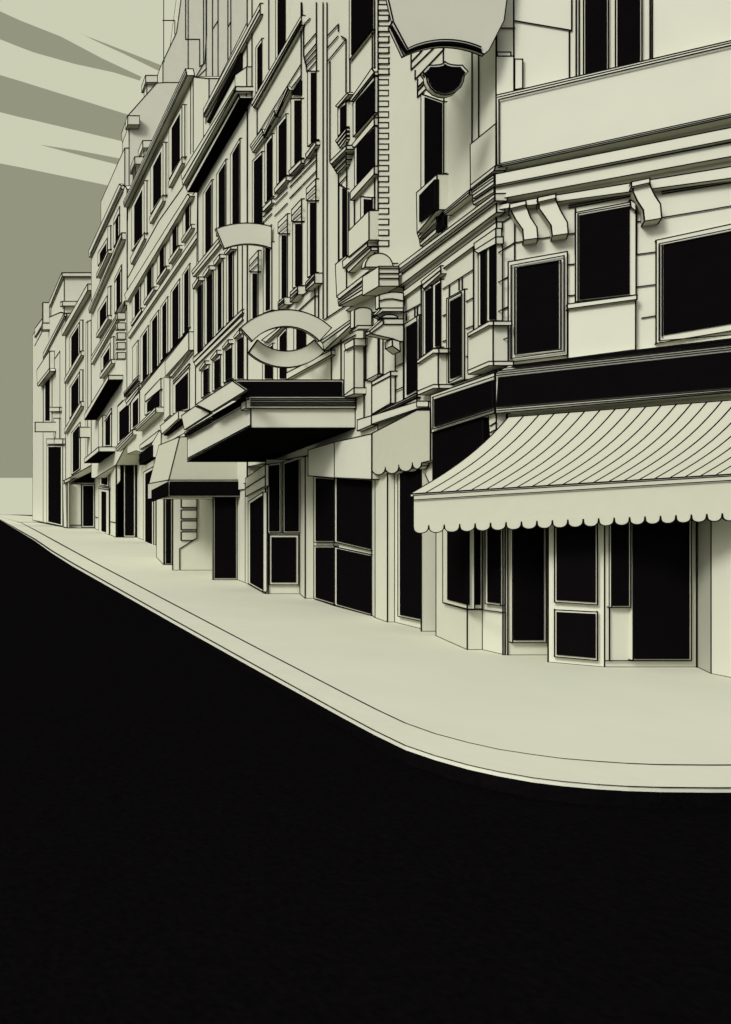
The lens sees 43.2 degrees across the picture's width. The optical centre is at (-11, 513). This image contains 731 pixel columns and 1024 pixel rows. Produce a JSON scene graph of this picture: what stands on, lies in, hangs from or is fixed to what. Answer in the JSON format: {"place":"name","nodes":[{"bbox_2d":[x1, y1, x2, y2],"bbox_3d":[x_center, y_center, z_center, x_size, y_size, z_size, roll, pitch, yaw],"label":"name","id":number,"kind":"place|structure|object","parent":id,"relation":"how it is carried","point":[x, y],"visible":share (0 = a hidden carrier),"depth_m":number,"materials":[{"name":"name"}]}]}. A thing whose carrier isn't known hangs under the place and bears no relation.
{"place":"outdoors","nodes":[
{"label":"outdoors","id":0,"kind":"place"},
{"bbox_2d":[41,272,90,331],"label":"tall house","id":1,"kind":"structure","parent":0,"point":[68,290],"depth_m":97.87,"materials":[{"name":"beige stone"}]},
{"bbox_2d":[0,0,175,514],"bbox_3d":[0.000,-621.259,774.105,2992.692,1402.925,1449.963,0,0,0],"label":"sky","id":2,"kind":"structure","parent":0,"point":[73,73],"depth_m":1000.00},
{"bbox_2d":[157,0,245,81],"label":"tower","id":3,"kind":"structure","parent":0,"point":[205,35],"depth_m":80.00,"materials":[{"name":"beige stone"}]},
{"bbox_2d":[156,3,268,593],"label":"building","id":4,"kind":"structure","parent":0,"point":[223,538],"depth_m":20.28,"materials":[{"name":"beige stone"}]},
{"bbox_2d":[164,499,171,564],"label":"shop window","id":5,"kind":"structure","parent":4,"relation":"in","point":[167,502],"depth_m":25.46,"materials":[{"name":"black glass"}]},
{"bbox_2d":[148,436,239,501],"bbox_3d":[5.617,-1.199,20.637,2.305,1.739,2.543,0,0,0],"label":"box awning","id":6,"kind":"object","parent":4,"relation":"attached to","point":[175,474],"visible":0.67,"depth_m":19.50,"materials":[{"name":"fabric"}]},
{"bbox_2d":[192,276,203,356],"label":"window","id":7,"kind":"structure","parent":4,"relation":"in","point":[198,285],"depth_m":22.85,"materials":[{"name":"black glass"}]},
{"bbox_2d":[199,360,210,398],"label":"window","id":8,"kind":"structure","parent":4,"relation":"in","point":[205,369],"depth_m":22.13,"materials":[{"name":"black glass"}]},
{"bbox_2d":[203,179,213,255],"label":"window","id":9,"kind":"structure","parent":4,"relation":"in","point":[208,195],"depth_m":21.83,"materials":[{"name":"black glass"}]},
{"bbox_2d":[202,265,214,345],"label":"window","id":10,"kind":"structure","parent":4,"relation":"in","point":[209,274],"depth_m":21.71,"materials":[{"name":"black glass"}]},
{"bbox_2d":[210,350,221,391],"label":"window","id":11,"kind":"structure","parent":4,"relation":"in","point":[216,359],"depth_m":21.04,"materials":[{"name":"black glass"}]},
{"bbox_2d":[213,254,225,334],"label":"window","id":12,"kind":"structure","parent":4,"relation":"in","point":[219,261],"depth_m":20.72,"materials":[{"name":"black glass"}]},
{"bbox_2d":[216,159,227,236],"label":"window","id":13,"kind":"structure","parent":4,"relation":"in","point":[222,174],"depth_m":20.51,"materials":[{"name":"black glass"}]},
{"bbox_2d":[207,54,242,122],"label":"attic window","id":14,"kind":"structure","parent":4,"relation":"in","point":[238,66],"depth_m":20.20,"materials":[{"name":"black glass"}]},
{"bbox_2d":[212,497,237,579],"bbox_3d":[6.050,0.570,19.737,0.634,2.269,0.111,0,0,0],"label":"door","id":15,"kind":"structure","parent":4,"relation":"in","point":[224,509],"depth_m":19.68,"materials":[{"name":"black glass"}]},
{"bbox_2d":[222,339,233,382],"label":"window","id":16,"kind":"structure","parent":4,"relation":"in","point":[228,348],"depth_m":20.00,"materials":[{"name":"black glass"}]},
{"bbox_2d":[224,246,236,323],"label":"window","id":17,"kind":"structure","parent":4,"relation":"in","point":[230,252],"depth_m":19.86,"materials":[{"name":"black glass"}]},
{"bbox_2d":[230,138,241,223],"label":"window","id":18,"kind":"structure","parent":4,"relation":"in","point":[236,154],"depth_m":19.34,"materials":[{"name":"black glass"}]},
{"bbox_2d":[233,330,244,378],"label":"window","id":19,"kind":"structure","parent":4,"relation":"in","point":[239,337],"depth_m":19.08,"materials":[{"name":"black glass"}]},
{"bbox_2d":[248,492,266,591],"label":"shop window","id":20,"kind":"structure","parent":4,"relation":"in","point":[257,506],"depth_m":16.74,"materials":[{"name":"black glass"}]},
{"bbox_2d":[0,515,730,1023],"bbox_3d":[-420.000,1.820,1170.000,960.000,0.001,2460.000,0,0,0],"label":"road","id":21,"kind":"structure","parent":0,"point":[192,831],"depth_m":3.94,"materials":[{"name":"black asphalt"}]},
{"bbox_2d":[0,517,730,808],"bbox_3d":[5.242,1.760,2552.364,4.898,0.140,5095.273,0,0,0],"label":"kerb","id":22,"kind":"structure","parent":21,"relation":"on","point":[618,784],"depth_m":5.43,"materials":[{"name":"concrete"}]},
{"bbox_2d":[0,515,730,765],"bbox_3d":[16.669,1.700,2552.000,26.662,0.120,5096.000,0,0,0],"label":"pavement","id":23,"kind":"structure","parent":0,"point":[539,705],"depth_m":7.83,"materials":[{"name":"beige concrete"}]},
{"bbox_2d":[32,312,69,526],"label":"corner house","id":24,"kind":"structure","parent":23,"relation":"on","point":[48,448],"depth_m":116.00,"materials":[{"name":"beige paint"}]},
{"bbox_2d":[36,351,55,386],"bbox_3d":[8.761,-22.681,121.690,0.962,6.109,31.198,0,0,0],"label":"balcony","id":25,"kind":"object","parent":24,"relation":"attached to","point":[46,370],"visible":0.96,"depth_m":114.53,"materials":[{"name":"beige stone"}]},
{"bbox_2d":[43,377,51,421],"bbox_3d":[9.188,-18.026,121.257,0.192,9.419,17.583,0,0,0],"label":"window","id":26,"kind":"structure","parent":24,"relation":"in","point":[47,388],"depth_m":121.07,"materials":[{"name":"black glass"}]},
{"bbox_2d":[46,445,62,526],"bbox_3d":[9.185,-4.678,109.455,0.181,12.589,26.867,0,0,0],"label":"door","id":27,"kind":"structure","parent":24,"relation":"in","point":[54,453],"depth_m":107.97,"materials":[{"name":"black glass"}]},
{"bbox_2d":[62,283,94,527],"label":"narrow house","id":28,"kind":"structure","parent":23,"relation":"on","point":[78,496],"depth_m":83.43,"materials":[{"name":"beige paint"}]},
{"bbox_2d":[64,320,83,383],"bbox_3d":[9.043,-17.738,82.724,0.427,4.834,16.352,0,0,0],"label":"window","id":29,"kind":"structure","parent":28,"relation":"in","point":[76,339],"depth_m":80.59,"materials":[{"name":"black glass"}]},
{"bbox_2d":[64,369,83,433],"bbox_3d":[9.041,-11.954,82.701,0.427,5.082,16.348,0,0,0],"label":"window","id":30,"kind":"structure","parent":28,"relation":"in","point":[76,389],"depth_m":80.57,"materials":[{"name":"black glass"}]},
{"bbox_2d":[71,422,80,474],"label":"window","id":31,"kind":"structure","parent":28,"relation":"in","point":[75,440],"depth_m":81.48,"materials":[{"name":"black glass"}]},
{"bbox_2d":[81,484,94,527],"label":"door","id":32,"kind":"structure","parent":28,"relation":"in","point":[88,490],"depth_m":89.42,"materials":[{"name":"black glass"}]},
{"bbox_2d":[84,147,138,536],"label":"building","id":33,"kind":"structure","parent":23,"relation":"on","point":[107,308],"depth_m":57.30,"materials":[{"name":"beige stone"}]},
{"bbox_2d":[96,225,111,277],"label":"window","id":34,"kind":"structure","parent":33,"relation":"in","point":[104,254],"depth_m":58.86,"materials":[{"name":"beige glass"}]},
{"bbox_2d":[96,285,111,337],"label":"window","id":35,"kind":"structure","parent":33,"relation":"in","point":[105,310],"depth_m":59.00,"materials":[{"name":"black glass"}]},
{"bbox_2d":[98,486,110,534],"bbox_3d":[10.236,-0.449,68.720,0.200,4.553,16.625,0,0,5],"label":"door","id":36,"kind":"structure","parent":33,"relation":"in","point":[104,492],"depth_m":67.38,"materials":[{"name":"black glass"}]},
{"bbox_2d":[100,336,114,378],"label":"window","id":37,"kind":"structure","parent":33,"relation":"in","point":[108,357],"depth_m":57.24,"materials":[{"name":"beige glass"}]},
{"bbox_2d":[114,264,121,313],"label":"window","id":38,"kind":"structure","parent":33,"relation":"in","point":[118,284],"depth_m":53.25,"materials":[{"name":"black glass"}]},
{"bbox_2d":[121,82,178,184],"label":"gabled rear house","id":39,"kind":"structure","parent":33,"relation":"on","point":[144,117],"depth_m":61.98,"materials":[{"name":"beige paint"}]},
{"bbox_2d":[115,68,219,544],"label":"building","id":40,"kind":"structure","parent":23,"relation":"on","point":[160,205],"depth_m":38.16,"materials":[{"name":"beige stone"}]},
{"bbox_2d":[117,394,130,444],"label":"window","id":41,"kind":"structure","parent":40,"relation":"in","point":[123,412],"depth_m":48.33,"materials":[{"name":"black glass"}]},
{"bbox_2d":[123,465,135,536],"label":"shop window","id":42,"kind":"structure","parent":40,"relation":"in","point":[129,471],"depth_m":54.96,"materials":[{"name":"black glass"}]},
{"bbox_2d":[131,284,143,325],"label":"window","id":43,"kind":"structure","parent":40,"relation":"in","point":[137,309],"depth_m":43.85,"materials":[{"name":"black glass"}]},
{"bbox_2d":[130,180,148,264],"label":"window","id":44,"kind":"structure","parent":40,"relation":"in","point":[139,208],"depth_m":43.10,"materials":[{"name":"black glass"}]},
{"bbox_2d":[140,325,148,384],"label":"window","id":45,"kind":"structure","parent":40,"relation":"in","point":[144,338],"depth_m":41.72,"materials":[{"name":"black glass"}]},
{"bbox_2d":[143,466,154,544],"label":"door","id":46,"kind":"structure","parent":40,"relation":"in","point":[148,506],"depth_m":45.51,"materials":[{"name":"black glass"}]},
{"bbox_2d":[143,263,156,305],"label":"window","id":47,"kind":"structure","parent":40,"relation":"in","point":[149,288],"depth_m":40.45,"materials":[{"name":"black glass"}]},
{"bbox_2d":[145,378,162,415],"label":"window","id":48,"kind":"structure","parent":40,"relation":"in","point":[153,398],"depth_m":39.24,"materials":[{"name":"black glass"}]},
{"bbox_2d":[150,310,159,374],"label":"window","id":49,"kind":"structure","parent":40,"relation":"in","point":[155,321],"depth_m":39.06,"materials":[{"name":"black glass"}]},
{"bbox_2d":[149,142,167,223],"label":"window","id":50,"kind":"structure","parent":40,"relation":"in","point":[159,167],"depth_m":38.13,"materials":[{"name":"black glass"}]},
{"bbox_2d":[156,244,169,284],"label":"window","id":51,"kind":"structure","parent":40,"relation":"in","point":[162,269],"depth_m":37.42,"materials":[{"name":"black glass"}]},
{"bbox_2d":[160,296,168,361],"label":"window","id":52,"kind":"structure","parent":40,"relation":"in","point":[164,308],"depth_m":36.96,"materials":[{"name":"black glass"}]},
{"bbox_2d":[168,223,182,263],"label":"window","id":53,"kind":"structure","parent":40,"relation":"in","point":[175,249],"depth_m":34.81,"materials":[{"name":"black glass"}]},
{"bbox_2d":[170,278,180,349],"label":"window","id":54,"kind":"structure","parent":40,"relation":"in","point":[175,294],"depth_m":34.78,"materials":[{"name":"black glass"}]},
{"bbox_2d":[168,104,186,187],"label":"window","id":55,"kind":"structure","parent":40,"relation":"in","point":[178,128],"depth_m":34.31,"materials":[{"name":"black glass"}]},
{"bbox_2d":[173,364,189,413],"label":"window","id":56,"kind":"structure","parent":40,"relation":"in","point":[181,388],"depth_m":33.53,"materials":[{"name":"black glass"}]},
{"bbox_2d":[182,263,190,334],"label":"window","id":57,"kind":"structure","parent":40,"relation":"in","point":[186,276],"depth_m":32.84,"materials":[{"name":"black glass"}]},
{"bbox_2d":[181,202,194,242],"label":"window","id":58,"kind":"structure","parent":40,"relation":"in","point":[188,228],"depth_m":32.71,"materials":[{"name":"black glass"}]},
{"bbox_2d":[246,0,420,615],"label":"theatre building","id":59,"kind":"structure","parent":23,"relation":"on","point":[312,107],"depth_m":14.58,"materials":[{"name":"beige stone"}]},
{"bbox_2d":[215,222,271,249],"bbox_3d":[5.971,-6.264,17.352,1.925,0.820,0.918,0,0,-44],"label":"arched sign","id":60,"kind":"object","parent":59,"relation":"attached to","point":[243,234],"visible":1,"depth_m":16.99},
{"bbox_2d":[249,250,261,318],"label":"window","id":61,"kind":"structure","parent":59,"relation":"in","point":[255,275],"depth_m":17.95,"materials":[{"name":"black glass"}]},
{"bbox_2d":[252,151,263,223],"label":"window","id":62,"kind":"structure","parent":59,"relation":"in","point":[258,162],"depth_m":17.78,"materials":[{"name":"black glass"}]},
{"bbox_2d":[255,38,263,93],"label":"window","id":63,"kind":"structure","parent":59,"relation":"in","point":[259,49],"depth_m":17.72,"materials":[{"name":"black glass"}]},
{"bbox_2d":[181,379,355,461],"bbox_3d":[5.245,-1.755,15.007,2.121,1.167,4.945,0,0,0],"label":"marquee","id":64,"kind":"object","parent":59,"relation":"attached to","point":[259,420],"visible":0.98,"depth_m":13.45,"materials":[{"name":"black stone"}]},
{"bbox_2d":[262,133,274,211],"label":"window","id":65,"kind":"structure","parent":59,"relation":"in","point":[269,146],"depth_m":17.07,"materials":[{"name":"black glass"}]},
{"bbox_2d":[263,241,274,312],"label":"window","id":66,"kind":"structure","parent":59,"relation":"in","point":[268,254],"depth_m":17.10,"materials":[{"name":"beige glass"}]},
{"bbox_2d":[275,0,287,58],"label":"window","id":67,"kind":"structure","parent":59,"relation":"in","point":[281,6],"depth_m":16.44,"materials":[{"name":"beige glass"}]},
{"bbox_2d":[274,113,289,193],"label":"window","id":68,"kind":"structure","parent":59,"relation":"in","point":[282,128],"depth_m":16.31,"materials":[{"name":"black glass"}]},
{"bbox_2d":[277,328,288,378],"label":"window","id":69,"kind":"structure","parent":59,"relation":"in","point":[283,338],"depth_m":16.25,"materials":[{"name":"black glass"}]},
{"bbox_2d":[278,213,289,299],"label":"window","id":70,"kind":"structure","parent":59,"relation":"in","point":[284,236],"depth_m":16.22,"materials":[{"name":"black glass"}]},
{"bbox_2d":[269,534,298,584],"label":"shop window","id":71,"kind":"structure","parent":59,"relation":"in","point":[283,549],"depth_m":16.20,"materials":[{"name":"black glass"}]},
{"bbox_2d":[239,309,331,341],"bbox_3d":[5.755,-3.452,14.081,2.642,0.813,1.152,0,0,-42],"label":"arched sign","id":72,"kind":"object","parent":59,"relation":"attached to","point":[317,329],"visible":1,"depth_m":13.59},
{"bbox_2d":[247,339,324,367],"bbox_3d":[5.897,-2.951,14.503,1.085,0.623,2.556,0,0,42],"label":"arched sign","id":73,"kind":"object","parent":59,"relation":"attached to","point":[264,354],"visible":1,"depth_m":13.89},
{"bbox_2d":[288,98,304,175],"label":"window","id":74,"kind":"structure","parent":59,"relation":"in","point":[297,158],"depth_m":15.56,"materials":[{"name":"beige glass"}]},
{"bbox_2d":[291,198,304,288],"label":"window","id":75,"kind":"structure","parent":59,"relation":"in","point":[298,224],"depth_m":15.48,"materials":[{"name":"black glass"}]},
{"bbox_2d":[305,70,319,158],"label":"window","id":76,"kind":"structure","parent":59,"relation":"in","point":[313,141],"depth_m":14.78,"materials":[{"name":"black glass"}]},
{"bbox_2d":[306,178,318,277],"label":"window","id":77,"kind":"structure","parent":59,"relation":"in","point":[313,203],"depth_m":14.78,"materials":[{"name":"black glass"}]},
{"bbox_2d":[313,477,335,542],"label":"shop window","id":78,"kind":"structure","parent":59,"relation":"in","point":[323,488],"depth_m":14.58,"materials":[{"name":"black glass"}]},
{"bbox_2d":[313,545,338,604],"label":"shop window","id":79,"kind":"structure","parent":59,"relation":"in","point":[323,555],"depth_m":14.52,"materials":[{"name":"black glass"}]},
{"bbox_2d":[335,92,353,148],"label":"window","id":80,"kind":"structure","parent":59,"relation":"in","point":[343,130],"depth_m":13.51,"materials":[{"name":"black glass"}]},
{"bbox_2d":[339,184,349,259],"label":"window","id":81,"kind":"structure","parent":59,"relation":"in","point":[343,191],"depth_m":13.51,"materials":[{"name":"black glass"}]},
{"bbox_2d":[334,546,372,615],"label":"shop window","id":82,"kind":"structure","parent":59,"relation":"in","point":[353,569],"depth_m":13.28,"materials":[{"name":"black glass"}]},
{"bbox_2d":[335,478,372,550],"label":"shop window","id":83,"kind":"structure","parent":59,"relation":"in","point":[353,497],"depth_m":13.29,"materials":[{"name":"black glass"}]},
{"bbox_2d":[349,0,375,59],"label":"window","id":84,"kind":"structure","parent":59,"relation":"in","point":[361,12],"depth_m":12.93,"materials":[{"name":"black glass"}]},
{"bbox_2d":[349,67,377,137],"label":"window","id":85,"kind":"structure","parent":59,"relation":"in","point":[364,99],"depth_m":12.75,"materials":[{"name":"black glass"}]},
{"bbox_2d":[351,117,377,186],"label":"window","id":86,"kind":"structure","parent":59,"relation":"in","point":[365,145],"depth_m":12.71,"materials":[{"name":"black glass"}]},
{"bbox_2d":[361,0,730,677],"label":"corner shop building","id":87,"kind":"structure","parent":23,"relation":"on","point":[553,206],"depth_m":9.09,"materials":[{"name":"beige stone"}]},
{"bbox_2d":[357,401,431,474],"bbox_3d":[6.210,-1.115,11.825,0.154,1.022,2.254,0,0,0],"label":"plain awning","id":88,"kind":"object","parent":87,"relation":"attached to","point":[401,445],"visible":0.92,"depth_m":11.46,"materials":[{"name":"beige fabric"}]},
{"bbox_2d":[397,469,419,620],"bbox_3d":[6.328,0.321,11.518,0.108,2.527,0.620,0,0,-2],"label":"shop window","id":89,"kind":"structure","parent":87,"relation":"in","point":[408,541],"depth_m":11.53,"materials":[{"name":"black glass"}]},
{"bbox_2d":[404,314,419,398],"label":"window","id":90,"kind":"structure","parent":87,"relation":"in","point":[410,326],"depth_m":11.37,"materials":[{"name":"black glass"}]},
{"bbox_2d":[423,285,431,354],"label":"window","id":91,"kind":"structure","parent":87,"relation":"in","point":[427,293],"depth_m":10.91,"materials":[{"name":"black glass"}]},
{"bbox_2d":[416,93,448,233],"bbox_3d":[6.225,-5.048,10.816,0.205,2.065,0.599,0,0,0],"label":"window","id":92,"kind":"structure","parent":87,"relation":"in","point":[433,111],"depth_m":10.76,"materials":[{"name":"black glass"}]},
{"bbox_2d":[420,265,446,347],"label":"window","id":93,"kind":"structure","parent":87,"relation":"in","point":[433,279],"depth_m":10.67,"materials":[{"name":"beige glass"}]},
{"bbox_2d":[419,61,468,98],"bbox_3d":[5.876,-5.506,9.733,0.476,1.227,2.189,0,0,37],"label":"shield sign","id":94,"kind":"object","parent":87,"relation":"attached to","point":[444,79],"visible":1,"depth_m":8.97,"materials":[{"name":"black glass"}]},
{"bbox_2d":[386,0,506,57],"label":"fan sign","id":95,"kind":"object","parent":87,"relation":"attached to","point":[470,26],"visible":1,"depth_m":9.24,"materials":[{"name":"beige metal"}]},
{"bbox_2d":[446,288,467,383],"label":"window","id":96,"kind":"structure","parent":87,"relation":"in","point":[455,302],"depth_m":10.24,"materials":[{"name":"black glass"}]},
{"bbox_2d":[442,528,474,608],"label":"shop window","id":97,"kind":"structure","parent":87,"relation":"in","point":[458,547],"depth_m":9.67,"materials":[{"name":"black glass"}]},
{"bbox_2d":[432,417,488,479],"bbox_3d":[6.242,-0.814,10.143,0.163,0.787,1.095,0,0,0],"label":"upper shop window","id":98,"kind":"structure","parent":87,"relation":"in","point":[451,445],"depth_m":10.17,"materials":[{"name":"black glass"}]},
{"bbox_2d":[463,528,482,608],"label":"shop window","id":99,"kind":"structure","parent":87,"relation":"in","point":[478,534],"depth_m":9.52,"materials":[{"name":"black glass"}]},
{"bbox_2d":[478,250,485,326],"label":"window","id":100,"kind":"structure","parent":87,"relation":"in","point":[482,256],"depth_m":9.71,"materials":[{"name":"black glass"}]},
{"bbox_2d":[473,228,503,321],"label":"window","id":101,"kind":"structure","parent":87,"relation":"in","point":[492,242],"depth_m":9.47,"materials":[{"name":"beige glass"}]},
{"bbox_2d":[485,527,504,605],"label":"shop window","id":102,"kind":"structure","parent":87,"relation":"in","point":[493,538],"depth_m":9.31,"materials":[{"name":"black glass"}]},
{"bbox_2d":[509,526,546,642],"bbox_3d":[6.448,0.709,9.208,0.409,1.673,0.106,0,0,0],"label":"shop window","id":103,"kind":"structure","parent":87,"relation":"in","point":[527,547],"depth_m":9.16,"materials":[{"name":"black glass"}]},
{"bbox_2d":[507,251,567,361],"bbox_3d":[6.635,-2.488,9.308,0.599,1.268,0.109,0,0,32],"label":"window","id":104,"kind":"structure","parent":87,"relation":"in","point":[537,287],"depth_m":9.26,"materials":[{"name":"black glass"}]},
{"bbox_2d":[409,400,730,533],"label":"striped awning","id":105,"kind":"object","parent":87,"relation":"attached to","point":[666,464],"visible":1,"depth_m":8.39,"materials":[{"name":"fabric"}]},
{"bbox_2d":[554,524,597,604],"bbox_3d":[6.586,0.485,8.632,0.396,1.055,0.108,0,0,34],"label":"window","id":106,"kind":"structure","parent":87,"relation":"in","point":[575,549],"depth_m":8.58,"materials":[{"name":"black glass"}]},
{"bbox_2d":[554,609,597,660],"bbox_3d":[6.585,1.355,8.631,0.396,0.548,0.108,0,0,34],"label":"door panel","id":107,"kind":"structure","parent":87,"relation":"in","point":[575,631],"depth_m":8.59,"materials":[{"name":"black glass"}]},
{"bbox_2d":[583,0,608,73],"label":"window","id":108,"kind":"structure","parent":87,"relation":"in","point":[595,12],"depth_m":8.96,"materials":[{"name":"black glass"}]},
{"bbox_2d":[574,202,636,302],"bbox_3d":[7.181,-3.042,8.965,0.569,1.086,0.108,0,0,32],"label":"window","id":109,"kind":"structure","parent":87,"relation":"in","point":[608,237],"depth_m":8.91,"materials":[{"name":"black glass"}]},
{"bbox_2d":[607,522,630,607],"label":"shop window","id":110,"kind":"structure","parent":87,"relation":"in","point":[620,536],"depth_m":8.43,"materials":[{"name":"black glass"}]},
{"bbox_2d":[615,0,642,66],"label":"window","id":111,"kind":"structure","parent":87,"relation":"in","point":[628,13],"depth_m":8.80,"materials":[{"name":"black glass"}]},
{"bbox_2d":[628,520,691,660],"bbox_3d":[7.397,0.789,8.479,0.647,1.661,0.106,0,0,0],"label":"shop window","id":112,"kind":"structure","parent":87,"relation":"in","point":[660,612],"depth_m":8.43,"materials":[{"name":"black glass"}]},
{"bbox_2d":[655,224,730,344],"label":"window","id":113,"kind":"structure","parent":87,"relation":"in","point":[696,272],"depth_m":8.51,"materials":[{"name":"black glass"}]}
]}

